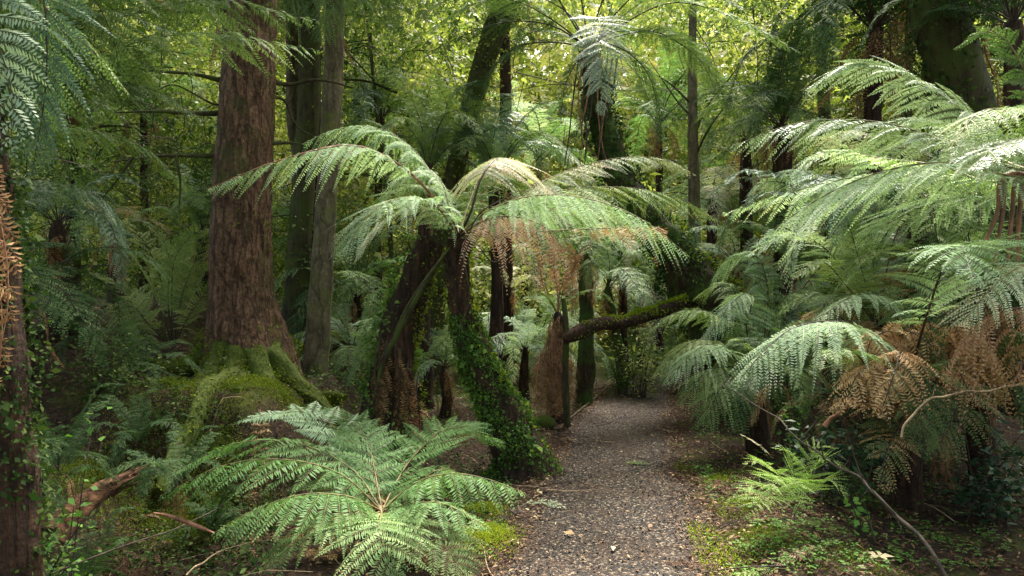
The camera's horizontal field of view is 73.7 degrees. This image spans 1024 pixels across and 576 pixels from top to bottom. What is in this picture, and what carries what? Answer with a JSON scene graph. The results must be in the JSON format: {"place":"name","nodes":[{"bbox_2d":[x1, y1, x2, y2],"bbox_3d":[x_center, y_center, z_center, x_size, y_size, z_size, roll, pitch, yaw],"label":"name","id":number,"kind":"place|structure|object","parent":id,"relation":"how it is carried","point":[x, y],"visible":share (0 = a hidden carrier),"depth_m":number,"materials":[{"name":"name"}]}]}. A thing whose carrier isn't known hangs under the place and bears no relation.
{"place":"outdoors","nodes":[
{"label":"outdoors","id":0,"kind":"place"},
{"bbox_2d":[25,78,1023,575],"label":"ground","id":1,"kind":"structure","parent":0,"point":[61,404],"depth_m":5.37,"materials":[{"name":"plant"}]},
{"bbox_2d":[25,263,119,324],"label":"shrub","id":2,"kind":"object","parent":1,"relation":"on","point":[77,289],"visible":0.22,"depth_m":6.61,"materials":[{"name":"green plant"}]},
{"bbox_2d":[32,411,113,518],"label":"fern","id":3,"kind":"object","parent":1,"relation":"on","point":[96,454],"visible":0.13,"depth_m":4.43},
{"bbox_2d":[1,1,145,77],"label":"tree","id":4,"kind":"object","parent":1,"relation":"on","point":[138,27],"visible":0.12,"depth_m":5.34,"materials":[{"name":"green plant"}]},
{"bbox_2d":[43,504,105,575],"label":"shrub","id":5,"kind":"object","parent":1,"relation":"on","point":[71,560],"visible":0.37,"depth_m":3.19,"materials":[{"name":"green plant"}]},
{"bbox_2d":[41,407,111,575],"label":"sapling","id":6,"kind":"object","parent":1,"relation":"on","point":[72,500],"visible":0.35,"depth_m":3.41,"materials":[{"name":"green plant"}]},
{"bbox_2d":[33,382,124,516],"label":"fern","id":7,"kind":"object","parent":1,"relation":"on","point":[61,449],"visible":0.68,"depth_m":4.00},
{"bbox_2d":[12,167,152,342],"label":"tree fern","id":8,"kind":"object","parent":1,"relation":"on","point":[58,232],"visible":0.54,"depth_m":6.35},
{"bbox_2d":[31,280,145,360],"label":"fern","id":9,"kind":"object","parent":1,"relation":"on","point":[80,321],"visible":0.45,"depth_m":6.37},
{"bbox_2d":[0,0,181,575],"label":"tree fern","id":10,"kind":"object","parent":1,"relation":"on","point":[23,490],"visible":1,"depth_m":2.91,"materials":[{"name":"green plant"}]},
{"bbox_2d":[45,506,136,575],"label":"fern","id":11,"kind":"object","parent":1,"relation":"on","point":[91,569],"visible":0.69,"depth_m":3.96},
{"bbox_2d":[40,464,149,547],"bbox_3d":[-2.556,1.328,4.217,0.174,0.340,0.740,0,0,15],"label":"fallen log","id":12,"kind":"object","parent":1,"relation":"on","point":[98,497],"visible":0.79,"depth_m":4.13,"materials":[{"name":"brown wood"}]},
{"bbox_2d":[17,238,174,384],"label":"tree fern","id":13,"kind":"object","parent":1,"relation":"on","point":[42,271],"visible":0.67,"depth_m":5.47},
{"bbox_2d":[0,0,193,295],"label":"tree fern","id":14,"kind":"object","parent":1,"relation":"on","point":[72,120],"visible":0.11,"depth_m":11.47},
{"bbox_2d":[21,198,181,303],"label":"tree fern","id":15,"kind":"object","parent":1,"relation":"on","point":[123,210],"visible":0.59,"depth_m":9.54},
{"bbox_2d":[48,308,179,411],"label":"shrub","id":16,"kind":"object","parent":1,"relation":"on","point":[101,374],"visible":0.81,"depth_m":5.56,"materials":[{"name":"green plant"}]},
{"bbox_2d":[65,5,179,295],"bbox_3d":[-7.714,-4.694,12.011,5.462,10.100,5.618,0,0,0],"label":"tree","id":17,"kind":"object","parent":1,"relation":"on","point":[79,246],"visible":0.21,"depth_m":11.95,"materials":[{"name":"brown plant"}]},
{"bbox_2d":[72,388,189,494],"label":"fern","id":18,"kind":"object","parent":1,"relation":"on","point":[148,424],"visible":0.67,"depth_m":5.25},
{"bbox_2d":[51,7,218,294],"bbox_3d":[-6.698,-2.363,12.278,3.214,5.218,3.432,0,0,0],"label":"tree fern","id":19,"kind":"object","parent":1,"relation":"on","point":[142,168],"visible":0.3,"depth_m":12.44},
{"bbox_2d":[53,504,223,573],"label":"fallen branch","id":20,"kind":"object","parent":1,"relation":"on","point":[62,569],"visible":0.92,"depth_m":3.27,"materials":[{"name":"wood"}]},
{"bbox_2d":[85,318,203,406],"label":"fern","id":21,"kind":"object","parent":1,"relation":"on","point":[132,352],"visible":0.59,"depth_m":5.95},
{"bbox_2d":[88,218,208,354],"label":"fern","id":22,"kind":"object","parent":1,"relation":"on","point":[170,264],"visible":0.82,"depth_m":7.47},
{"bbox_2d":[0,0,319,251],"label":"tree fern","id":23,"kind":"object","parent":1,"relation":"on","point":[203,9],"visible":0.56,"depth_m":5.43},
{"bbox_2d":[91,425,245,525],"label":"fern","id":24,"kind":"object","parent":1,"relation":"on","point":[181,463],"visible":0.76,"depth_m":4.57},
{"bbox_2d":[126,143,214,300],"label":"tree fern","id":25,"kind":"object","parent":1,"relation":"on","point":[193,199],"visible":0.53,"depth_m":10.34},
{"bbox_2d":[154,512,213,532],"bbox_3d":[-1.682,1.206,3.502,0.312,0.110,0.005,0,0,0],"label":"bark strip","id":26,"kind":"object","parent":1,"relation":"on","point":[187,522],"visible":0.98,"depth_m":3.50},
{"bbox_2d":[155,469,259,549],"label":"fern","id":27,"kind":"object","parent":1,"relation":"on","point":[214,515],"visible":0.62,"depth_m":4.84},
{"bbox_2d":[101,0,354,495],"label":"tree","id":28,"kind":"object","parent":1,"relation":"on","point":[244,318],"visible":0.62,"depth_m":7.09,"materials":[{"name":"red plant"}]},
{"bbox_2d":[129,0,379,69],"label":"tree fern","id":29,"kind":"object","parent":1,"relation":"on","point":[218,30],"visible":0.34,"depth_m":10.68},
{"bbox_2d":[286,0,298,159],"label":"tree","id":30,"kind":"object","parent":1,"relation":"on","point":[291,95],"visible":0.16,"depth_m":10.12,"materials":[{"name":"brown plant"}]},
{"bbox_2d":[281,0,323,349],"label":"tree","id":31,"kind":"object","parent":1,"relation":"on","point":[308,118],"visible":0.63,"depth_m":9.47,"materials":[{"name":"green plant"}]},
{"bbox_2d":[302,0,349,374],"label":"tree","id":32,"kind":"object","parent":1,"relation":"on","point":[318,326],"visible":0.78,"depth_m":8.09,"materials":[{"name":"grey plant"}]},
{"bbox_2d":[280,297,382,350],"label":"tree fern","id":33,"kind":"object","parent":1,"relation":"on","point":[341,309],"visible":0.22,"depth_m":9.96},
{"bbox_2d":[271,172,394,266],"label":"tree fern","id":34,"kind":"object","parent":1,"relation":"on","point":[343,201],"visible":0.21,"depth_m":11.88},
{"bbox_2d":[319,390,348,401],"bbox_3d":[-2.066,1.119,7.264,0.935,0.231,0.230,0,0,42],"label":"mossy log","id":35,"kind":"object","parent":1,"relation":"on","point":[334,395],"visible":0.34,"depth_m":7.04,"materials":[{"name":"green plant"}]},
{"bbox_2d":[292,314,378,388],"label":"tree fern","id":36,"kind":"object","parent":1,"relation":"on","point":[355,340],"visible":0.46,"depth_m":8.68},
{"bbox_2d":[184,0,488,293],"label":"tree","id":37,"kind":"object","parent":1,"relation":"on","point":[390,238],"visible":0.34,"depth_m":11.97,"materials":[{"name":"green plant"}]},
{"bbox_2d":[155,0,518,52],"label":"tree fern","id":38,"kind":"object","parent":1,"relation":"on","point":[288,3],"visible":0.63,"depth_m":7.94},
{"bbox_2d":[274,222,407,348],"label":"tree fern","id":39,"kind":"object","parent":1,"relation":"on","point":[359,281],"visible":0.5,"depth_m":9.81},
{"bbox_2d":[160,401,524,575],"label":"fern","id":40,"kind":"object","parent":1,"relation":"on","point":[379,524],"visible":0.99,"depth_m":3.87,"materials":[{"name":"plant"}]},
{"bbox_2d":[276,0,447,272],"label":"tree fern","id":41,"kind":"object","parent":1,"relation":"on","point":[349,55],"visible":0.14,"depth_m":10.04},
{"bbox_2d":[283,3,460,332],"bbox_3d":[-2.357,-1.948,12.455,3.247,6.290,3.112,0,0,0],"label":"tree fern","id":42,"kind":"object","parent":1,"relation":"on","point":[369,91],"visible":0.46,"depth_m":12.33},
{"bbox_2d":[340,229,445,456],"bbox_3d":[-1.082,0.532,6.318,1.021,2.184,0.879,0,0,0],"label":"trunk","id":43,"kind":"object","parent":1,"relation":"on","point":[389,387],"visible":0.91,"depth_m":6.14,"materials":[{"name":"brown plant"}]},
{"bbox_2d":[356,71,536,408],"bbox_3d":[-0.926,-0.579,8.789,2.525,4.521,2.017,0,0,0],"label":"tree fern","id":44,"kind":"object","parent":1,"relation":"on","point":[430,157],"visible":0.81,"depth_m":8.87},
{"bbox_2d":[414,329,506,418],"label":"tree fern","id":45,"kind":"object","parent":1,"relation":"on","point":[446,383],"visible":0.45,"depth_m":8.11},
{"bbox_2d":[205,125,716,480],"bbox_3d":[-0.068,0.141,5.801,4.126,3.121,2.422,0,0,0],"label":"tree fern","id":46,"kind":"object","parent":1,"relation":"on","point":[495,397],"visible":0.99,"depth_m":5.58,"materials":[{"name":"green plant"}]},
{"bbox_2d":[414,0,527,396],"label":"tree","id":47,"kind":"object","parent":1,"relation":"on","point":[483,63],"visible":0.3,"depth_m":9.70,"materials":[{"name":"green plant"}]},
{"bbox_2d":[43,374,908,575],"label":"moss","id":48,"kind":"object","parent":1,"relation":"on","point":[255,381],"visible":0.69,"depth_m":4.88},
{"bbox_2d":[408,76,570,359],"bbox_3d":[-0.328,-0.569,9.486,2.499,4.589,2.280,0,0,0],"label":"tree fern","id":49,"kind":"object","parent":1,"relation":"on","point":[487,149],"visible":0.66,"depth_m":9.38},
{"bbox_2d":[443,304,535,378],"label":"tree fern","id":50,"kind":"object","parent":1,"relation":"on","point":[486,322],"visible":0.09,"depth_m":11.19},
{"bbox_2d":[470,266,540,391],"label":"tree fern","id":51,"kind":"object","parent":1,"relation":"on","point":[510,310],"visible":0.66,"depth_m":10.46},
{"bbox_2d":[15,2,1000,364],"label":"hanging twigs","id":52,"kind":"object","parent":1,"relation":"on","point":[471,156],"visible":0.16,"depth_m":10.90,"materials":[{"name":"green plant"}]},
{"bbox_2d":[5,0,1023,376],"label":"distant wood","id":53,"kind":"object","parent":1,"relation":"on","point":[533,94],"visible":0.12,"depth_m":16.47,"materials":[{"name":"green plant"}]},
{"bbox_2d":[7,0,1023,311],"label":"drooping sprays","id":54,"kind":"object","parent":1,"relation":"on","point":[277,104],"visible":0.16,"depth_m":11.24,"materials":[{"name":"green plant"}]},
{"bbox_2d":[25,289,1023,575],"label":"undergrowth","id":55,"kind":"object","parent":1,"relation":"on","point":[245,551],"visible":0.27,"depth_m":5.24,"materials":[{"name":"green plant"}]},
{"bbox_2d":[456,190,592,358],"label":"tree fern","id":56,"kind":"object","parent":1,"relation":"on","point":[527,287],"visible":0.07,"depth_m":14.74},
{"bbox_2d":[31,298,1023,575],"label":"leaf litter","id":57,"kind":"object","parent":1,"relation":"on","point":[973,560],"visible":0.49,"depth_m":4.67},
{"bbox_2d":[484,309,578,401],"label":"tree fern","id":58,"kind":"object","parent":1,"relation":"on","point":[523,372],"visible":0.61,"depth_m":9.54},
{"bbox_2d":[462,79,602,358],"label":"tree fern","id":59,"kind":"object","parent":1,"relation":"on","point":[538,151],"visible":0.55,"depth_m":13.69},
{"bbox_2d":[49,426,1023,572],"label":"ground herbs","id":60,"kind":"object","parent":1,"relation":"on","point":[855,552],"visible":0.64,"depth_m":4.13,"materials":[{"name":"green plant"}]},
{"bbox_2d":[467,0,612,368],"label":"tree fern","id":61,"kind":"object","parent":1,"relation":"on","point":[506,79],"visible":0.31,"depth_m":10.56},
{"bbox_2d":[533,415,554,427],"bbox_3d":[0.346,1.484,7.547,0.261,0.171,0.174,0,0,25],"label":"mossy stone","id":62,"kind":"object","parent":1,"relation":"on","point":[547,421],"visible":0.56,"depth_m":7.49,"materials":[{"name":"green plant"}]},
{"bbox_2d":[68,309,1023,575],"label":"fallen twigs","id":63,"kind":"object","parent":1,"relation":"on","point":[582,505],"depth_m":4.30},
{"bbox_2d":[477,293,617,378],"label":"tree fern","id":64,"kind":"object","parent":1,"relation":"on","point":[545,318],"visible":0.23,"depth_m":11.72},
{"bbox_2d":[561,299,570,427],"bbox_3d":[0.596,0.860,7.502,0.092,1.493,0.284,0,0,11],"label":"post","id":65,"kind":"object","parent":1,"relation":"on","point":[565,389],"visible":0.75,"depth_m":7.47,"materials":[{"name":"brown wood"}]},
{"bbox_2d":[519,235,617,423],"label":"tree fern","id":66,"kind":"object","parent":1,"relation":"on","point":[552,381],"visible":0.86,"depth_m":7.75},
{"bbox_2d":[524,171,652,404],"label":"tree fern","id":67,"kind":"object","parent":1,"relation":"on","point":[586,368],"visible":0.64,"depth_m":9.07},
{"bbox_2d":[556,217,667,388],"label":"tree fern","id":68,"kind":"object","parent":1,"relation":"on","point":[609,308],"visible":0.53,"depth_m":10.41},
{"bbox_2d":[405,0,819,424],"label":"tree fern","id":69,"kind":"object","parent":1,"relation":"on","point":[695,278],"visible":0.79,"depth_m":8.09,"materials":[{"name":"green plant"}]},
{"bbox_2d":[561,292,688,343],"bbox_3d":[1.297,0.325,7.628,1.693,0.552,0.270,0,0,-29],"label":"fallen bough","id":70,"kind":"object","parent":69,"relation":"attached to","point":[634,317],"visible":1,"depth_m":7.55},
{"bbox_2d":[570,258,665,367],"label":"tree fern","id":71,"kind":"object","parent":1,"relation":"on","point":[631,291],"visible":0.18,"depth_m":13.10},
{"bbox_2d":[558,207,698,378],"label":"tree fern","id":72,"kind":"object","parent":1,"relation":"on","point":[623,302],"visible":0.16,"depth_m":10.95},
{"bbox_2d":[600,338,656,395],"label":"shrub","id":73,"kind":"object","parent":1,"relation":"on","point":[619,389],"visible":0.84,"depth_m":9.77,"materials":[{"name":"green plant"}]},
{"bbox_2d":[604,325,662,378],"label":"fern","id":74,"kind":"object","parent":1,"relation":"on","point":[640,346],"visible":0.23,"depth_m":12.49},
{"bbox_2d":[606,312,669,397],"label":"shrub","id":75,"kind":"object","parent":1,"relation":"on","point":[644,374],"visible":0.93,"depth_m":9.60,"materials":[{"name":"green plant"}]},
{"bbox_2d":[629,324,687,383],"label":"fern","id":76,"kind":"object","parent":1,"relation":"on","point":[658,354],"visible":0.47,"depth_m":11.58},
{"bbox_2d":[582,25,762,370],"bbox_3d":[3.117,-1.613,12.972,3.469,6.619,2.919,0,0,35],"label":"tree fern","id":77,"kind":"object","parent":1,"relation":"on","point":[649,106],"visible":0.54,"depth_m":12.90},
{"bbox_2d":[638,160,773,376],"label":"tree fern","id":78,"kind":"object","parent":1,"relation":"on","point":[722,194],"visible":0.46,"depth_m":11.31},
{"bbox_2d":[617,0,805,388],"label":"tree","id":79,"kind":"object","parent":1,"relation":"on","point":[692,143],"visible":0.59,"depth_m":10.44,"materials":[{"name":"grey plant"}]},
{"bbox_2d":[659,225,821,404],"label":"tree fern","id":80,"kind":"object","parent":1,"relation":"on","point":[737,269],"visible":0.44,"depth_m":8.90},
{"bbox_2d":[673,153,821,260],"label":"tree fern","id":81,"kind":"object","parent":1,"relation":"on","point":[732,197],"visible":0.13,"depth_m":12.50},
{"bbox_2d":[647,251,869,455],"bbox_3d":[2.322,0.656,6.540,1.625,2.083,2.311,0,0,44],"label":"tree fern","id":82,"kind":"object","parent":1,"relation":"on","point":[757,432],"visible":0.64,"depth_m":6.43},
{"bbox_2d":[697,71,839,313],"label":"tree fern","id":83,"kind":"object","parent":1,"relation":"on","point":[746,184],"visible":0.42,"depth_m":10.74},
{"bbox_2d":[713,310,840,432],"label":"fern","id":84,"kind":"object","parent":1,"relation":"on","point":[747,347],"visible":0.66,"depth_m":5.55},
{"bbox_2d":[736,280,827,447],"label":"shrub","id":85,"kind":"object","parent":1,"relation":"on","point":[786,378],"visible":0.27,"depth_m":6.86,"materials":[{"name":"green plant"}]},
{"bbox_2d":[691,0,889,378],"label":"tree fern","id":86,"kind":"object","parent":1,"relation":"on","point":[787,98],"visible":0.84,"depth_m":9.35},
{"bbox_2d":[724,200,820,286],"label":"fern","id":87,"kind":"object","parent":86,"relation":"attached to","point":[767,225],"visible":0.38,"depth_m":9.43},
{"bbox_2d":[734,436,854,526],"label":"bracken","id":88,"kind":"object","parent":1,"relation":"on","point":[807,486],"visible":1,"depth_m":4.03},
{"bbox_2d":[730,0,865,340],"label":"tree","id":89,"kind":"object","parent":1,"relation":"on","point":[826,115],"visible":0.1,"depth_m":12.91,"materials":[{"name":"brown plant"}]},
{"bbox_2d":[777,390,837,482],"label":"shrub","id":90,"kind":"object","parent":1,"relation":"on","point":[794,432],"visible":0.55,"depth_m":5.18,"materials":[{"name":"green plant"}]},
{"bbox_2d":[704,130,948,430],"bbox_3d":[3.397,0.025,7.332,2.268,3.116,2.277,0,0,43],"label":"tree fern","id":91,"kind":"object","parent":1,"relation":"on","point":[782,175],"visible":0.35,"depth_m":7.07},
{"bbox_2d":[735,201,873,317],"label":"fern","id":92,"kind":"object","parent":91,"relation":"attached to","point":[800,258],"visible":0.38,"depth_m":7.37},
{"bbox_2d":[769,163,903,306],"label":"fern","id":93,"kind":"object","parent":91,"relation":"attached to","point":[858,173],"visible":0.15,"depth_m":6.73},
{"bbox_2d":[770,321,885,460],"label":"fern","id":94,"kind":"object","parent":1,"relation":"on","point":[826,390],"visible":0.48,"depth_m":5.39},
{"bbox_2d":[772,386,897,507],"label":"shrub","id":95,"kind":"object","parent":1,"relation":"on","point":[845,452],"visible":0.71,"depth_m":4.64,"materials":[{"name":"green plant"}]},
{"bbox_2d":[715,0,1003,330],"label":"tree fern","id":96,"kind":"object","parent":1,"relation":"on","point":[875,44],"visible":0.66,"depth_m":8.94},
{"bbox_2d":[843,492,877,544],"bbox_3d":[2.063,1.365,4.057,0.201,0.294,0.186,0,0,0],"label":"sapling","id":97,"kind":"object","parent":1,"relation":"on","point":[857,514],"visible":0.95,"depth_m":4.04,"materials":[{"name":"green plant"}]},
{"bbox_2d":[745,174,978,329],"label":"fern","id":98,"kind":"object","parent":1,"relation":"on","point":[862,281],"visible":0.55,"depth_m":5.40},
{"bbox_2d":[797,363,931,490],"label":"shrub","id":99,"kind":"object","parent":1,"relation":"on","point":[872,475],"visible":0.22,"depth_m":5.21,"materials":[{"name":"green plant"}]},
{"bbox_2d":[723,25,1023,261],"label":"tree fern","id":100,"kind":"object","parent":1,"relation":"on","point":[1000,147],"visible":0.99,"depth_m":4.16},
{"bbox_2d":[728,232,1023,515],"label":"tree fern","id":101,"kind":"object","parent":1,"relation":"on","point":[880,361],"visible":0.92,"depth_m":4.20,"materials":[{"name":"plant"}]},
{"bbox_2d":[900,379,1023,437],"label":"fallen branch","id":102,"kind":"object","parent":101,"relation":"attached to","point":[919,408],"visible":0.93,"depth_m":3.90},
{"bbox_2d":[772,286,998,471],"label":"tree fern","id":103,"kind":"object","parent":1,"relation":"on","point":[893,295],"visible":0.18,"depth_m":5.55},
{"bbox_2d":[780,0,1000,335],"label":"tree","id":104,"kind":"object","parent":1,"relation":"on","point":[908,111],"visible":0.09,"depth_m":11.93,"materials":[{"name":"brown plant"}]},
{"bbox_2d":[765,0,1019,389],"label":"tree fern","id":105,"kind":"object","parent":1,"relation":"on","point":[900,28],"visible":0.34,"depth_m":9.15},
{"bbox_2d":[778,133,1023,455],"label":"tree fern","id":106,"kind":"object","parent":1,"relation":"on","point":[887,202],"visible":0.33,"depth_m":5.60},
{"bbox_2d":[826,215,1000,339],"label":"fern","id":107,"kind":"object","parent":1,"relation":"on","point":[902,263],"visible":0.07,"depth_m":6.29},
{"bbox_2d":[809,214,1023,495],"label":"tree fern","id":108,"kind":"object","parent":1,"relation":"on","point":[974,451],"visible":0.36,"depth_m":4.96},
{"bbox_2d":[934,305,1023,454],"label":"fern","id":109,"kind":"object","parent":108,"relation":"attached to","point":[1014,388],"visible":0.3,"depth_m":4.79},
{"bbox_2d":[857,0,1023,416],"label":"tree fern","id":110,"kind":"object","parent":1,"relation":"on","point":[1012,14],"visible":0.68,"depth_m":6.80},
{"bbox_2d":[867,137,1017,297],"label":"fern","id":111,"kind":"object","parent":1,"relation":"on","point":[934,236],"visible":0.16,"depth_m":5.48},
{"bbox_2d":[868,353,1020,493],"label":"fern","id":112,"kind":"object","parent":1,"relation":"on","point":[950,475],"visible":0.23,"depth_m":4.85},
{"bbox_2d":[887,0,1003,397],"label":"tree","id":113,"kind":"object","parent":1,"relation":"on","point":[963,73],"visible":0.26,"depth_m":7.79,"materials":[{"name":"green plant"}]},
{"bbox_2d":[925,262,1023,452],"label":"tree fern","id":114,"kind":"object","parent":1,"relation":"on","point":[990,323],"visible":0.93,"depth_m":3.42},
{"bbox_2d":[936,393,1023,525],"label":"shrub","id":115,"kind":"object","parent":1,"relation":"on","point":[991,497],"visible":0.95,"depth_m":4.55,"materials":[{"name":"green plant"}]},
{"bbox_2d":[496,348,822,575],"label":"path","id":116,"kind":"structure","parent":0,"point":[621,553],"depth_m":4.81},
{"bbox_2d":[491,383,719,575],"bbox_3d":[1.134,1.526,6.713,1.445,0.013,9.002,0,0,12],"label":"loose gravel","id":117,"kind":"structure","parent":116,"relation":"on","point":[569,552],"depth_m":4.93,"materials":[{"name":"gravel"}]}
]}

